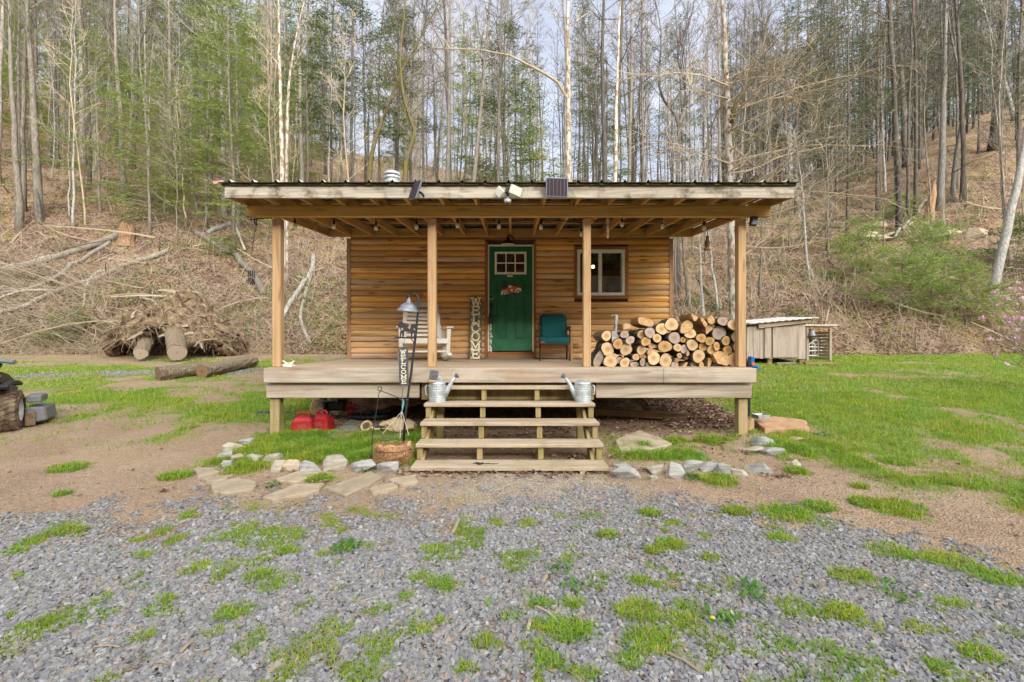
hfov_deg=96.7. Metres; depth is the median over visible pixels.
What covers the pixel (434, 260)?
log cabin
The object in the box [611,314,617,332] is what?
forked branch
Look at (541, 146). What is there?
sapling
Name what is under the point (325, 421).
fuel can
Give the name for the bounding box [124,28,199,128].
hemlock
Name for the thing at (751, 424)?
rock
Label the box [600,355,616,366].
firewood log
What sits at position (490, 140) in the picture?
sapling
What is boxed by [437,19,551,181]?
hemlock
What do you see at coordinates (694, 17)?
bare tree
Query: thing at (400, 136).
sapling
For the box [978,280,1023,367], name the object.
magnolia
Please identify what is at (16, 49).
hemlock
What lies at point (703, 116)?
bare tree
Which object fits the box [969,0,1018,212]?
sapling
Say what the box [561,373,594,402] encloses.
watering can
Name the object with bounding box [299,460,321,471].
rock
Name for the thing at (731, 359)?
firewood log
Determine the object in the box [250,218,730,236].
string lights
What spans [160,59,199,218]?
bare tree
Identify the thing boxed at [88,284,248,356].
root mass
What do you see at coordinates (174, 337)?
sawn log
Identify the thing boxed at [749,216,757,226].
solar spotlight
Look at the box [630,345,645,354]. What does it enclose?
firewood log
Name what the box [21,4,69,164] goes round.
sapling
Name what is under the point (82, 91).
bare tree
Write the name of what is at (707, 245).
bird feeder
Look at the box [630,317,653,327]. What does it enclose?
firewood log
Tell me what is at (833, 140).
sapling
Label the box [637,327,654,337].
firewood log
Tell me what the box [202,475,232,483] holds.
flagstone
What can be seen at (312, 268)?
fallen branch
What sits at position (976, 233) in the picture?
rock
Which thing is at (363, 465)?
rock
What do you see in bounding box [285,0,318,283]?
bare tree
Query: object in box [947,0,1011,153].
hemlock
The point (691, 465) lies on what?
rock
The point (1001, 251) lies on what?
bare tree
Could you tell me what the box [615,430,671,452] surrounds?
flagstone
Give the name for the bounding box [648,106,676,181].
sapling
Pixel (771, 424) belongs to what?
flagstone
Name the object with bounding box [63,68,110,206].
sapling
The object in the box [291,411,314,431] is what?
fuel can
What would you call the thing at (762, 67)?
bare tree
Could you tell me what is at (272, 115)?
sapling
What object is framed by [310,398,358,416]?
garden tiller
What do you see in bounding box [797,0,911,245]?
hemlock
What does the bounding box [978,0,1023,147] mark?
bare tree
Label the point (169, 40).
bare tree
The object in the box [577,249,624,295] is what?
window
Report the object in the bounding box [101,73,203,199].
hemlock
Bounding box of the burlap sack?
[360,417,416,432]
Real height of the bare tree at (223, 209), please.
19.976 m
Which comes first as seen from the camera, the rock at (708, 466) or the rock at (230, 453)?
the rock at (708, 466)
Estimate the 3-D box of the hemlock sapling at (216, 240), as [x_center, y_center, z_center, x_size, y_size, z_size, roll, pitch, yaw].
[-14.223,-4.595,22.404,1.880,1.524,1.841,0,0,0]
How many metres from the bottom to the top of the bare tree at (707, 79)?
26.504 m
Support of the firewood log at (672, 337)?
on the firewood log at (677, 347)
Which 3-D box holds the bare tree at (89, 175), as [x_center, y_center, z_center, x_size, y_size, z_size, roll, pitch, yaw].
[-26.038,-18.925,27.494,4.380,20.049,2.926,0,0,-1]
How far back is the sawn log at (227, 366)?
11.33 m
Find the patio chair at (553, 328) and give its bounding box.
[538,314,570,360]
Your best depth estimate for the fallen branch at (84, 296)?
18.98 m
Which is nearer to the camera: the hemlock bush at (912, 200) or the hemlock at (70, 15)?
the hemlock bush at (912, 200)
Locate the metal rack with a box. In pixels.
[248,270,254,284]
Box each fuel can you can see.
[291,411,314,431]
[313,409,334,430]
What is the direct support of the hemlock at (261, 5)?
on the ground at (36, 458)
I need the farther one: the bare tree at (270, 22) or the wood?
the wood
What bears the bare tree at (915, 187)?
on the ground at (36, 458)
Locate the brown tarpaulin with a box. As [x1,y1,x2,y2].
[339,389,428,409]
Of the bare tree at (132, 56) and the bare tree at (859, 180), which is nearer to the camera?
the bare tree at (132, 56)
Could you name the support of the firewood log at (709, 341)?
on the firewood log at (709, 350)
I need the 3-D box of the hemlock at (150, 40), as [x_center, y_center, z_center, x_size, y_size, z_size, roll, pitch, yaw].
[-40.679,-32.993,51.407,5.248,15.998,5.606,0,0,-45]
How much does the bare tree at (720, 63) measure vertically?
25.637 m
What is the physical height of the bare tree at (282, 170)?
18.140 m
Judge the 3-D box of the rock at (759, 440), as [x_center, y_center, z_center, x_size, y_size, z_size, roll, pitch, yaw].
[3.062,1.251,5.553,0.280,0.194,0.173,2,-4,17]
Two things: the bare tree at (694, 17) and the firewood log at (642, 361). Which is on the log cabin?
the firewood log at (642, 361)
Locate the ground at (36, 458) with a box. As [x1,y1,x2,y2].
[0,82,1023,681]
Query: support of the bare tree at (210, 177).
on the ground at (36, 458)
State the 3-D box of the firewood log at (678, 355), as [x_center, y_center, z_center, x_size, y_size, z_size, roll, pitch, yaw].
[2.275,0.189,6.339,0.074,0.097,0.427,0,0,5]
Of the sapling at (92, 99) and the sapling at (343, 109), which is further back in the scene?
the sapling at (92, 99)
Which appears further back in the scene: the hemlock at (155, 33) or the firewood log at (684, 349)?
the hemlock at (155, 33)
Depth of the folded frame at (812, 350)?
14.14 m
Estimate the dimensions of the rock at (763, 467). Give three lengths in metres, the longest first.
0.304 x 0.186 x 0.130 m
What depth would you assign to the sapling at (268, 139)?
32.37 m
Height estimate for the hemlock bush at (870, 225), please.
3.239 m
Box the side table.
[567,335,581,359]
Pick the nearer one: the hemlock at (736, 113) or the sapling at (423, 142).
the sapling at (423, 142)
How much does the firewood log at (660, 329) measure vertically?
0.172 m
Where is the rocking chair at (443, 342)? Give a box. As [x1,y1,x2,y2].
[396,302,453,360]
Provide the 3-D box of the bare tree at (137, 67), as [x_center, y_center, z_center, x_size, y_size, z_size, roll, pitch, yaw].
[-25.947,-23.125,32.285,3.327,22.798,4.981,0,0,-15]
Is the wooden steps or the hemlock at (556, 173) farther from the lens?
the hemlock at (556, 173)
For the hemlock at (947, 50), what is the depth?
43.32 m
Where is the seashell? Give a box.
[281,360,295,366]
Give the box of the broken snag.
[924,181,936,220]
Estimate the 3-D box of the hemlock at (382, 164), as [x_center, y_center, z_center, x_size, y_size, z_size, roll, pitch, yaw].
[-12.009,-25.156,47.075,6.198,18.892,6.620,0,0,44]
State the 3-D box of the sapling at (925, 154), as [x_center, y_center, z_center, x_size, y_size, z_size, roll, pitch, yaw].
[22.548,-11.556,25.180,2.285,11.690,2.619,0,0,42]
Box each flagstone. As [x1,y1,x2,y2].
[193,467,218,479]
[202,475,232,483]
[210,477,255,495]
[263,483,324,503]
[276,471,319,484]
[326,471,382,497]
[370,482,397,495]
[389,474,417,485]
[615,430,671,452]
[754,416,809,433]
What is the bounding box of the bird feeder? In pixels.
[704,226,710,250]
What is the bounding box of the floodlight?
[494,184,521,203]
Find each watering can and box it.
[425,373,458,402]
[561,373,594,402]
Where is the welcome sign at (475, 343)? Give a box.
[469,296,481,358]
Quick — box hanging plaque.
[398,338,408,384]
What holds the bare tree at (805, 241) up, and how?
on the ground at (36, 458)
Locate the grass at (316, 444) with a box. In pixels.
[0,338,1023,681]
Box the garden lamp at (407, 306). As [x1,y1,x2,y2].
[393,292,419,441]
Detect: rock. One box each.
[217,450,233,458]
[220,460,233,467]
[222,442,241,451]
[230,453,244,460]
[236,437,254,443]
[247,454,262,461]
[263,453,283,461]
[271,460,285,471]
[281,459,299,472]
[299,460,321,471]
[323,454,349,471]
[351,459,375,472]
[376,461,398,472]
[607,465,640,478]
[612,462,627,466]
[645,464,665,474]
[649,474,658,480]
[665,461,684,478]
[681,460,703,471]
[699,461,716,471]
[714,463,731,474]
[731,468,747,475]
[741,446,763,452]
[744,462,772,472]
[748,418,753,431]
[750,436,774,445]
[758,447,784,455]
[789,459,801,466]
[861,221,886,227]
[863,231,877,237]
[867,234,894,240]
[928,228,961,240]
[963,228,987,237]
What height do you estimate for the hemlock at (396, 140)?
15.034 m
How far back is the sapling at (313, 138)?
32.47 m
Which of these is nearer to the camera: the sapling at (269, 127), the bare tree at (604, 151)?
the bare tree at (604, 151)
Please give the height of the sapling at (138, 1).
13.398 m
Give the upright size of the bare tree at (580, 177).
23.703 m
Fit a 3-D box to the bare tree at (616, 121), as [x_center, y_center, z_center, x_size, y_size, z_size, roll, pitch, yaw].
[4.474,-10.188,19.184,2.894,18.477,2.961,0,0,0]
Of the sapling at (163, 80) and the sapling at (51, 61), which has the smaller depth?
the sapling at (51, 61)
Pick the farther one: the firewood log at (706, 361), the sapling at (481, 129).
the sapling at (481, 129)
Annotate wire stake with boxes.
[371,386,398,458]
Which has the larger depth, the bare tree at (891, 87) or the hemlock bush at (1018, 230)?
the bare tree at (891, 87)
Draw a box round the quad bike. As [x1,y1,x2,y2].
[0,358,56,431]
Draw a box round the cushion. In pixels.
[607,285,614,290]
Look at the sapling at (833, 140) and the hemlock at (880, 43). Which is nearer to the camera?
the sapling at (833, 140)
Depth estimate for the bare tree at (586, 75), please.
42.01 m
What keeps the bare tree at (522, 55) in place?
on the ground at (36, 458)
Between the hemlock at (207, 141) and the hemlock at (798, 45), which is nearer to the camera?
the hemlock at (207, 141)
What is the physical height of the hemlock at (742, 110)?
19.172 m
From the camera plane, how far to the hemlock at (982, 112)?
51.40 m
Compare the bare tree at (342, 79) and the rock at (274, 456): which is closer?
the rock at (274, 456)
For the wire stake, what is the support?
on the ground at (36, 458)
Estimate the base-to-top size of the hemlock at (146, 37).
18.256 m
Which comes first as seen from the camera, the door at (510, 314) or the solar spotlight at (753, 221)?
the solar spotlight at (753, 221)
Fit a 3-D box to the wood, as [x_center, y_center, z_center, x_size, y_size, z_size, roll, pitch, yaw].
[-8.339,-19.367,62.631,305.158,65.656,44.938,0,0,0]
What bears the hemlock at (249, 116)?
on the ground at (36, 458)
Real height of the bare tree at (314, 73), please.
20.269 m
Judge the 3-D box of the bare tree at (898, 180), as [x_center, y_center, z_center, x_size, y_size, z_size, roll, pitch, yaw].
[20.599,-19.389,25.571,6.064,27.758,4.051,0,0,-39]
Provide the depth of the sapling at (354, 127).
33.45 m
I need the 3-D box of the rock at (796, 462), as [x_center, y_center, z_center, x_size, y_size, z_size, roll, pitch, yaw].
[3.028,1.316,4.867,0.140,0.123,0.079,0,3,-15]
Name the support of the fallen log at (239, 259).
on the ground at (36, 458)
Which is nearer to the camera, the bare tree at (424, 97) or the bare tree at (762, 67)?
the bare tree at (762, 67)
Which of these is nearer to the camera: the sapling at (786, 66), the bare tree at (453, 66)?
the sapling at (786, 66)
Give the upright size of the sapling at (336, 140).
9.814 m
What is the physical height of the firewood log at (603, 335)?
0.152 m
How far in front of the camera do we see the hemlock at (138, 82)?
47.73 m
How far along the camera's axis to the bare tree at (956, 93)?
30.65 m
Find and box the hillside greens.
[0,151,1022,352]
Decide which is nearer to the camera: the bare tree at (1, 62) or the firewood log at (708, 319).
the firewood log at (708, 319)
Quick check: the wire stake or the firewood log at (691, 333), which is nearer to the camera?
the wire stake
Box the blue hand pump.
[748,356,759,369]
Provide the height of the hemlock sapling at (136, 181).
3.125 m
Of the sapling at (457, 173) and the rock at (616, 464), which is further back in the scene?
the sapling at (457, 173)
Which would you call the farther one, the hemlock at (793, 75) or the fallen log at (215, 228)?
the hemlock at (793, 75)
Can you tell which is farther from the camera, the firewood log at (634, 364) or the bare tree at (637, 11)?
the bare tree at (637, 11)
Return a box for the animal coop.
[732,317,818,363]
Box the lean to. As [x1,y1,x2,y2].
[805,325,837,360]
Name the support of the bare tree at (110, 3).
on the ground at (36, 458)
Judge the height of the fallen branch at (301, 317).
3.927 m
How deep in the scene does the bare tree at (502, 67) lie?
57.11 m
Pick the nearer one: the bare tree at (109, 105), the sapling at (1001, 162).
the sapling at (1001, 162)
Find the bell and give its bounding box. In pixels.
[808,326,815,335]
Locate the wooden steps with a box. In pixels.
[410,385,608,472]
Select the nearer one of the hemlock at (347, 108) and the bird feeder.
the bird feeder
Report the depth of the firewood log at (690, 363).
6.19 m
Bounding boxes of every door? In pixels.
[488,247,531,351]
[772,327,798,357]
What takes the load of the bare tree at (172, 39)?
on the ground at (36, 458)
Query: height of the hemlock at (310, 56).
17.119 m
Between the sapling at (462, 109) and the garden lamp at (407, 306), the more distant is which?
the sapling at (462, 109)
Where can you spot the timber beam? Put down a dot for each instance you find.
(635, 413)
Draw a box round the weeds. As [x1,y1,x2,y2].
[265,430,921,627]
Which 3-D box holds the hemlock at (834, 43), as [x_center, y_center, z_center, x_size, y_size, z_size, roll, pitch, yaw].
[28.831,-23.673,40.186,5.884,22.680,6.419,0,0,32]
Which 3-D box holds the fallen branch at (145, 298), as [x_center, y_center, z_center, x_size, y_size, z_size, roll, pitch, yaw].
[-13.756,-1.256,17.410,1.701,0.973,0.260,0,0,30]
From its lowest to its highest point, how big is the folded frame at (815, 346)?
0.656 m
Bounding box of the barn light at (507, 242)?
[501,234,514,245]
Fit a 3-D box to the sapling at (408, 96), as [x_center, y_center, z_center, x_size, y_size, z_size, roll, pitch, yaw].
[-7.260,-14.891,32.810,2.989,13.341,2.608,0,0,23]
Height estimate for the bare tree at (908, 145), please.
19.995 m
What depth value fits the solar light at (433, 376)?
5.56 m
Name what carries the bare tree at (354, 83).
on the ground at (36, 458)
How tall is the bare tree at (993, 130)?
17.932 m
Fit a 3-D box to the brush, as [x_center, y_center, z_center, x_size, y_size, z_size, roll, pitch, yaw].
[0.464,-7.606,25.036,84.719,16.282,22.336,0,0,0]
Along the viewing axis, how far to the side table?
8.05 m
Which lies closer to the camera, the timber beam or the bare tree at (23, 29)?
the timber beam
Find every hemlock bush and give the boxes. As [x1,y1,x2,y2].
[815,216,891,278]
[830,241,965,319]
[864,211,993,298]
[879,193,925,217]
[909,256,1023,325]
[957,211,1023,279]
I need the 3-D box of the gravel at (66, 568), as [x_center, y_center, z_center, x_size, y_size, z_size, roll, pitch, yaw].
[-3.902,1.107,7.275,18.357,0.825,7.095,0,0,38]
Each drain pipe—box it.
[348,398,410,420]
[746,361,749,415]
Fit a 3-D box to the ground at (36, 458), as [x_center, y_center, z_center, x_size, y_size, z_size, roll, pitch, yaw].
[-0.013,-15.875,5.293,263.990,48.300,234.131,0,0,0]
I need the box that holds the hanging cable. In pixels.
[247,216,271,249]
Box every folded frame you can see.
[809,343,814,355]
[812,340,818,358]
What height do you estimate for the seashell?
0.090 m
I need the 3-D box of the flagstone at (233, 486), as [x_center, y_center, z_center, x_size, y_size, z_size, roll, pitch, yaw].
[-2.656,1.405,4.354,0.358,0.104,0.396,0,0,-38]
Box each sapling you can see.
[0,2,28,116]
[1,110,55,164]
[21,0,112,224]
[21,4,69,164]
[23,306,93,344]
[36,21,86,176]
[43,51,94,214]
[55,79,85,184]
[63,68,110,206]
[77,63,107,182]
[78,35,112,174]
[81,25,112,166]
[93,66,124,195]
[113,164,175,208]
[121,0,164,163]
[127,21,191,217]
[129,23,172,163]
[143,108,172,147]
[146,17,195,175]
[147,73,191,244]
[151,40,175,135]
[181,58,197,178]
[199,233,242,255]
[209,28,247,201]
[229,4,303,205]
[234,54,266,181]
[245,83,269,179]
[247,7,299,179]
[254,91,284,181]
[261,60,296,168]
[283,40,311,181]
[302,74,327,181]
[304,56,336,179]
[309,36,347,181]
[316,9,374,180]
[316,51,355,181]
[322,85,350,181]
[322,89,346,172]
[336,56,373,181]
[336,78,366,181]
[362,75,388,181]
[376,110,391,172]
[380,104,398,171]
[386,86,419,178]
[395,40,421,181]
[397,69,431,181]
[399,50,428,167]
[399,75,431,176]
[401,57,437,179]
[413,80,431,179]
[414,96,433,180]
[425,94,454,180]
[439,102,465,181]
[453,74,483,181]
[467,78,496,169]
[471,95,512,181]
[472,65,505,181]
[477,115,502,169]
[478,119,495,181]
[532,103,552,181]
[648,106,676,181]
[652,15,711,294]
[671,81,703,253]
[702,110,725,221]
[709,106,747,242]
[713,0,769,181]
[737,15,796,295]
[750,95,789,242]
[772,42,813,247]
[791,108,820,237]
[796,78,851,256]
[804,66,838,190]
[823,85,856,218]
[824,84,858,223]
[851,64,913,245]
[901,21,945,226]
[960,0,1023,222]
[963,21,1023,273]
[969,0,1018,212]
[978,46,1021,175]
[1005,70,1023,142]
[1009,74,1023,221]
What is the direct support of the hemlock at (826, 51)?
on the ground at (36, 458)
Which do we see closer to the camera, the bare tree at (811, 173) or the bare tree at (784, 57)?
the bare tree at (811, 173)
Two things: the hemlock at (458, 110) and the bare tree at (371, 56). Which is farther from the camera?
the bare tree at (371, 56)
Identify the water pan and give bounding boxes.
[751,413,769,418]
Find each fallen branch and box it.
[0,237,168,313]
[0,240,111,293]
[0,286,51,298]
[0,310,77,338]
[1,241,52,268]
[4,299,79,333]
[83,269,107,304]
[138,296,156,304]
[231,211,245,250]
[284,253,315,318]
[299,265,315,343]
[884,221,915,235]
[894,198,927,237]
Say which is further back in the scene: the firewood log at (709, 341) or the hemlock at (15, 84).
the hemlock at (15, 84)
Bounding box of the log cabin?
[213,170,798,435]
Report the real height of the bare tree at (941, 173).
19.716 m
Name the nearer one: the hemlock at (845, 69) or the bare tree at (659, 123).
the hemlock at (845, 69)
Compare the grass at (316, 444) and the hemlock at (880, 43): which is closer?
the grass at (316, 444)
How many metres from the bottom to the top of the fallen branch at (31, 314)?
1.340 m
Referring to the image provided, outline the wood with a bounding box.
[0,0,1023,192]
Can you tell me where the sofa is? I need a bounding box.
[606,282,619,291]
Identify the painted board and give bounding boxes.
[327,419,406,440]
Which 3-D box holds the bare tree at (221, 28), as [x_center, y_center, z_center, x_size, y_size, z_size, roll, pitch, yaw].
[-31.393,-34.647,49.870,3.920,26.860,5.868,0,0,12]
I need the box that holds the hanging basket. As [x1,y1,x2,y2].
[371,399,414,463]
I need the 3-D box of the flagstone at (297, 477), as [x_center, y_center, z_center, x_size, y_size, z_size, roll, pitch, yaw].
[-2.157,1.386,4.577,0.277,0.086,0.325,0,0,21]
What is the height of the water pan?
0.056 m
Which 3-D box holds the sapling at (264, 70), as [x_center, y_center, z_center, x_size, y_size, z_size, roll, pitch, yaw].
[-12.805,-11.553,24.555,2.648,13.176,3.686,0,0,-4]
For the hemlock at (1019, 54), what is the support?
on the ground at (36, 458)
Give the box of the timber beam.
[595,408,686,419]
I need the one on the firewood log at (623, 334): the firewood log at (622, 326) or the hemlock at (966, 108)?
the firewood log at (622, 326)
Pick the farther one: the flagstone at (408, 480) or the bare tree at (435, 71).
the bare tree at (435, 71)
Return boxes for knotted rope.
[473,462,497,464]
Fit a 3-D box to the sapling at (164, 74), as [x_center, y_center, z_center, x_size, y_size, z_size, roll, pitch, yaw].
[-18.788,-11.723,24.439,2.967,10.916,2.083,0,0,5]
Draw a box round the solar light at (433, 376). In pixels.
[428,370,438,382]
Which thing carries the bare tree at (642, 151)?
on the ground at (36, 458)
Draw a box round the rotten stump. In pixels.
[115,221,134,245]
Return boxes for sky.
[4,0,1023,181]
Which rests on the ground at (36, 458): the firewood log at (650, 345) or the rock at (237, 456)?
the rock at (237, 456)
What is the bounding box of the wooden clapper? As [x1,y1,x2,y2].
[606,219,608,238]
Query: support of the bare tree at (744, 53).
on the ground at (36, 458)
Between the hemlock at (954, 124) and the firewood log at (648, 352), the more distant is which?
the hemlock at (954, 124)
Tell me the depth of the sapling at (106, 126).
27.22 m
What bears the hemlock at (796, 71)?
on the ground at (36, 458)
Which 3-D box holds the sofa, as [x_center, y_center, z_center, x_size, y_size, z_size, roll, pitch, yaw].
[2.088,-0.917,9.550,1.000,0.640,0.500,0,0,0]
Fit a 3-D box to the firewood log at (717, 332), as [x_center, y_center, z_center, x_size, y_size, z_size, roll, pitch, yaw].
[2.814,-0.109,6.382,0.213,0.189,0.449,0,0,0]
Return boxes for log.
[133,332,156,359]
[155,361,209,380]
[164,325,187,360]
[193,230,266,294]
[196,355,258,377]
[205,221,231,233]
[591,349,603,365]
[593,330,610,340]
[594,342,599,353]
[596,341,613,355]
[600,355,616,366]
[607,331,619,341]
[609,338,622,348]
[614,322,631,329]
[614,344,631,355]
[616,357,629,366]
[617,330,628,337]
[620,336,634,343]
[624,354,638,359]
[628,330,644,338]
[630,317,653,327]
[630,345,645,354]
[630,360,639,366]
[631,337,650,345]
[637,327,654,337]
[639,351,659,364]
[640,358,645,365]
[644,350,651,354]
[645,343,656,348]
[650,334,660,342]
[651,323,666,334]
[652,340,671,351]
[656,352,671,365]
[658,318,678,330]
[661,332,679,343]
[665,344,688,353]
[670,344,681,351]
[670,353,681,358]
[670,361,677,366]
[671,320,692,333]
[674,356,687,359]
[677,361,696,365]
[678,339,697,350]
[678,362,686,366]
[679,313,697,321]
[679,329,695,337]
[684,350,704,362]
[688,334,705,342]
[692,318,706,326]
[693,323,714,333]
[695,276,713,297]
[695,342,706,350]
[696,337,714,345]
[697,361,703,366]
[698,315,714,323]
[699,345,714,353]
[702,357,711,365]
[704,326,725,339]
[705,351,728,365]
[712,342,719,350]
[713,317,727,325]
[714,336,729,345]
[718,319,734,330]
[718,345,731,354]
[726,331,734,342]
[728,353,734,366]
[729,343,734,351]
[775,362,795,365]
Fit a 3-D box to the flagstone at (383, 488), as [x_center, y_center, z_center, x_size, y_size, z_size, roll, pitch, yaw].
[-1.199,1.396,4.251,0.245,0.093,0.134,0,0,-35]
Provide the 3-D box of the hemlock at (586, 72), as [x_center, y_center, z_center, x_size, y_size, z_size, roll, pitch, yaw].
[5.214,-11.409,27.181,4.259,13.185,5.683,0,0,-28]
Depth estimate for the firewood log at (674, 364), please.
6.13 m
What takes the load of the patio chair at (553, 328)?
on the log cabin
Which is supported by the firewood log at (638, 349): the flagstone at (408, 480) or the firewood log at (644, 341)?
the firewood log at (644, 341)
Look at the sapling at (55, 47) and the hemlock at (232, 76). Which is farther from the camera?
the hemlock at (232, 76)
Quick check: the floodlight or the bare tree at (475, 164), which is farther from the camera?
the bare tree at (475, 164)
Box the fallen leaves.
[0,108,1023,535]
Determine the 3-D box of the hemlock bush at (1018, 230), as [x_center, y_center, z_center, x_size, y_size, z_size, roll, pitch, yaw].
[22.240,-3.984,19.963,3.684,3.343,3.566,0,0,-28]
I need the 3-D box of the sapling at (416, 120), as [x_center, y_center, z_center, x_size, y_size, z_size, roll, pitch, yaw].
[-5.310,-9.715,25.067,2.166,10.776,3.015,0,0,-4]
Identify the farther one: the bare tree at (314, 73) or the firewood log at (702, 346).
the bare tree at (314, 73)
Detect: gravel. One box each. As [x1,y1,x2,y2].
[0,368,1023,681]
[247,468,848,543]
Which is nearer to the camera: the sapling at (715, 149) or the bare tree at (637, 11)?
the sapling at (715, 149)
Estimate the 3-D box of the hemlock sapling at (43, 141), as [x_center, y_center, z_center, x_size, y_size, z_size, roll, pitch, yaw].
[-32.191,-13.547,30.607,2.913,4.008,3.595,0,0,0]
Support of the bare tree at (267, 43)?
on the ground at (36, 458)
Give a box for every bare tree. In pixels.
[0,0,4,182]
[0,0,54,230]
[0,0,74,171]
[0,0,82,220]
[0,0,89,212]
[5,0,91,142]
[13,1,49,128]
[14,1,21,102]
[17,119,51,223]
[20,0,37,112]
[22,0,111,189]
[32,0,111,168]
[40,0,77,158]
[52,1,95,226]
[68,0,135,146]
[69,0,108,165]
[70,0,125,135]
[85,0,126,152]
[90,0,147,200]
[91,1,131,43]
[112,0,152,165]
[119,0,184,169]
[119,6,136,61]
[122,0,163,126]
[134,0,182,84]
[146,0,194,178]
[150,4,184,69]
[155,0,207,167]
[157,69,207,226]
[159,0,217,216]
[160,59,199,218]
[162,0,191,114]
[189,0,231,140]
[190,3,227,216]
[207,0,258,151]
[208,1,242,135]
[246,0,285,284]
[247,0,296,180]
[252,0,294,152]
[272,1,311,148]
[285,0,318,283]
[291,0,318,181]
[304,0,329,166]
[314,2,364,181]
[328,0,383,181]
[334,0,371,181]
[335,10,349,151]
[348,0,409,181]
[357,20,387,152]
[359,0,450,181]
[367,0,452,180]
[381,0,420,169]
[383,0,462,181]
[384,0,481,181]
[386,0,421,159]
[386,0,436,181]
[389,0,446,180]
[400,0,459,181]
[410,0,605,181]
[413,0,479,181]
[414,30,434,172]
[424,10,442,158]
[430,0,465,181]
[437,0,465,180]
[451,0,481,148]
[455,0,515,181]
[467,8,496,181]
[472,0,540,181]
[473,2,488,171]
[480,0,513,172]
[480,0,530,138]
[481,0,538,180]
[493,1,520,158]
[518,0,549,178]
[524,3,548,180]
[538,0,586,177]
[570,0,594,180]
[570,0,609,181]
[571,40,586,134]
[572,0,600,181]
[572,0,640,181]
[576,0,667,181]
[577,16,606,178]
[583,0,648,181]
[583,0,683,181]
[599,0,675,181]
[605,0,943,319]
[620,0,666,180]
[622,0,652,116]
[623,0,722,290]
[623,55,638,181]
[644,0,740,290]
[649,59,675,181]
[652,85,693,306]
[668,14,707,181]
[668,146,720,311]
[670,55,715,315]
[672,0,703,181]
[689,0,736,259]
[691,0,739,225]
[693,0,720,181]
[693,0,747,94]
[697,0,746,181]
[727,0,769,179]
[731,0,779,211]
[734,22,752,177]
[737,0,780,180]
[737,36,763,168]
[741,0,789,220]
[750,18,782,179]
[760,31,783,180]
[765,0,806,178]
[773,2,811,205]
[781,121,814,278]
[785,0,840,197]
[802,0,843,174]
[816,1,858,164]
[818,5,858,176]
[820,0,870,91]
[833,0,928,230]
[842,0,890,181]
[853,0,953,217]
[857,0,930,179]
[866,4,887,147]
[870,0,924,196]
[870,0,976,222]
[872,53,906,192]
[873,0,920,167]
[885,0,966,202]
[886,0,939,169]
[893,0,953,95]
[917,0,988,189]
[918,0,971,210]
[931,0,988,201]
[974,0,1014,120]
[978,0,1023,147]
[979,1,1018,151]
[986,35,1023,303]
[1007,2,1023,139]
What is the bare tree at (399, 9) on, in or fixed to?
on the ground at (36, 458)
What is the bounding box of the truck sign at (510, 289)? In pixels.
[501,283,521,294]
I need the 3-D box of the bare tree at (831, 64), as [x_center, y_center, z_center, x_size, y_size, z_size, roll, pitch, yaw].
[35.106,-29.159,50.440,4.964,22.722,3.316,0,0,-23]
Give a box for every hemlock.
[0,0,84,121]
[0,0,84,149]
[0,2,28,117]
[0,14,51,135]
[4,4,31,95]
[6,25,165,211]
[28,55,104,141]
[38,0,99,83]
[59,0,149,125]
[68,59,210,231]
[69,21,128,114]
[74,0,125,95]
[76,41,143,123]
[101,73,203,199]
[105,48,174,129]
[107,46,162,121]
[111,49,190,147]
[118,0,179,98]
[123,0,182,88]
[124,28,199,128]
[127,0,179,103]
[139,75,206,184]
[146,0,221,147]
[151,58,194,127]
[159,0,262,228]
[167,74,241,173]
[171,0,284,225]
[171,0,291,250]
[186,0,243,129]
[205,64,265,160]
[217,9,284,179]
[225,85,326,181]
[227,77,268,160]
[230,0,294,144]
[254,79,343,180]
[257,74,323,162]
[259,62,315,163]
[261,0,343,181]
[265,0,302,150]
[281,14,298,125]
[285,0,369,181]
[291,21,328,140]
[298,0,391,181]
[311,49,333,151]
[344,0,457,173]
[367,6,426,169]
[392,84,419,156]
[432,12,507,181]
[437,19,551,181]
[500,56,551,181]
[518,82,553,176]
[523,46,553,180]
[531,142,573,180]
[554,46,637,181]
[557,0,600,181]
[599,85,631,181]
[651,15,687,176]
[659,68,693,162]
[670,60,722,180]
[722,67,745,174]
[737,15,795,199]
[747,0,846,213]
[763,46,792,172]
[766,22,795,170]
[770,90,887,250]
[777,23,817,171]
[779,0,843,187]
[780,28,813,140]
[789,0,832,168]
[791,0,845,161]
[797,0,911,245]
[800,0,852,168]
[801,0,880,194]
[824,0,938,210]
[832,30,884,170]
[850,1,906,117]
[864,25,897,122]
[868,0,928,110]
[884,0,923,113]
[884,0,1017,182]
[889,0,955,158]
[904,0,995,99]
[928,1,990,126]
[931,2,976,110]
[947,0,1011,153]
[947,0,1016,128]
[950,1,1013,114]
[951,0,1017,114]
[962,0,1023,167]
[976,9,1014,108]
[989,1,1023,106]
[990,15,1023,112]
[1003,5,1023,127]
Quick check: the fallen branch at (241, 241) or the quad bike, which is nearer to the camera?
the quad bike
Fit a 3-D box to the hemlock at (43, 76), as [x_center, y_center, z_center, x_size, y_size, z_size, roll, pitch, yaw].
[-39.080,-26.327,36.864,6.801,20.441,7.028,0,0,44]
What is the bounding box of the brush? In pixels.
[0,142,1023,356]
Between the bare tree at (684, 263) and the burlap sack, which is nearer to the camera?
the burlap sack
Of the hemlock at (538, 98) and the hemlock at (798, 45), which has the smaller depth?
the hemlock at (798, 45)
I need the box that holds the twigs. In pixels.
[2,462,1023,681]
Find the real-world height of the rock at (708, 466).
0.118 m
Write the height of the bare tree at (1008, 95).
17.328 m
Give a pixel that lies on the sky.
(548, 18)
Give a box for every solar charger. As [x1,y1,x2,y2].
[408,179,424,199]
[546,178,567,197]

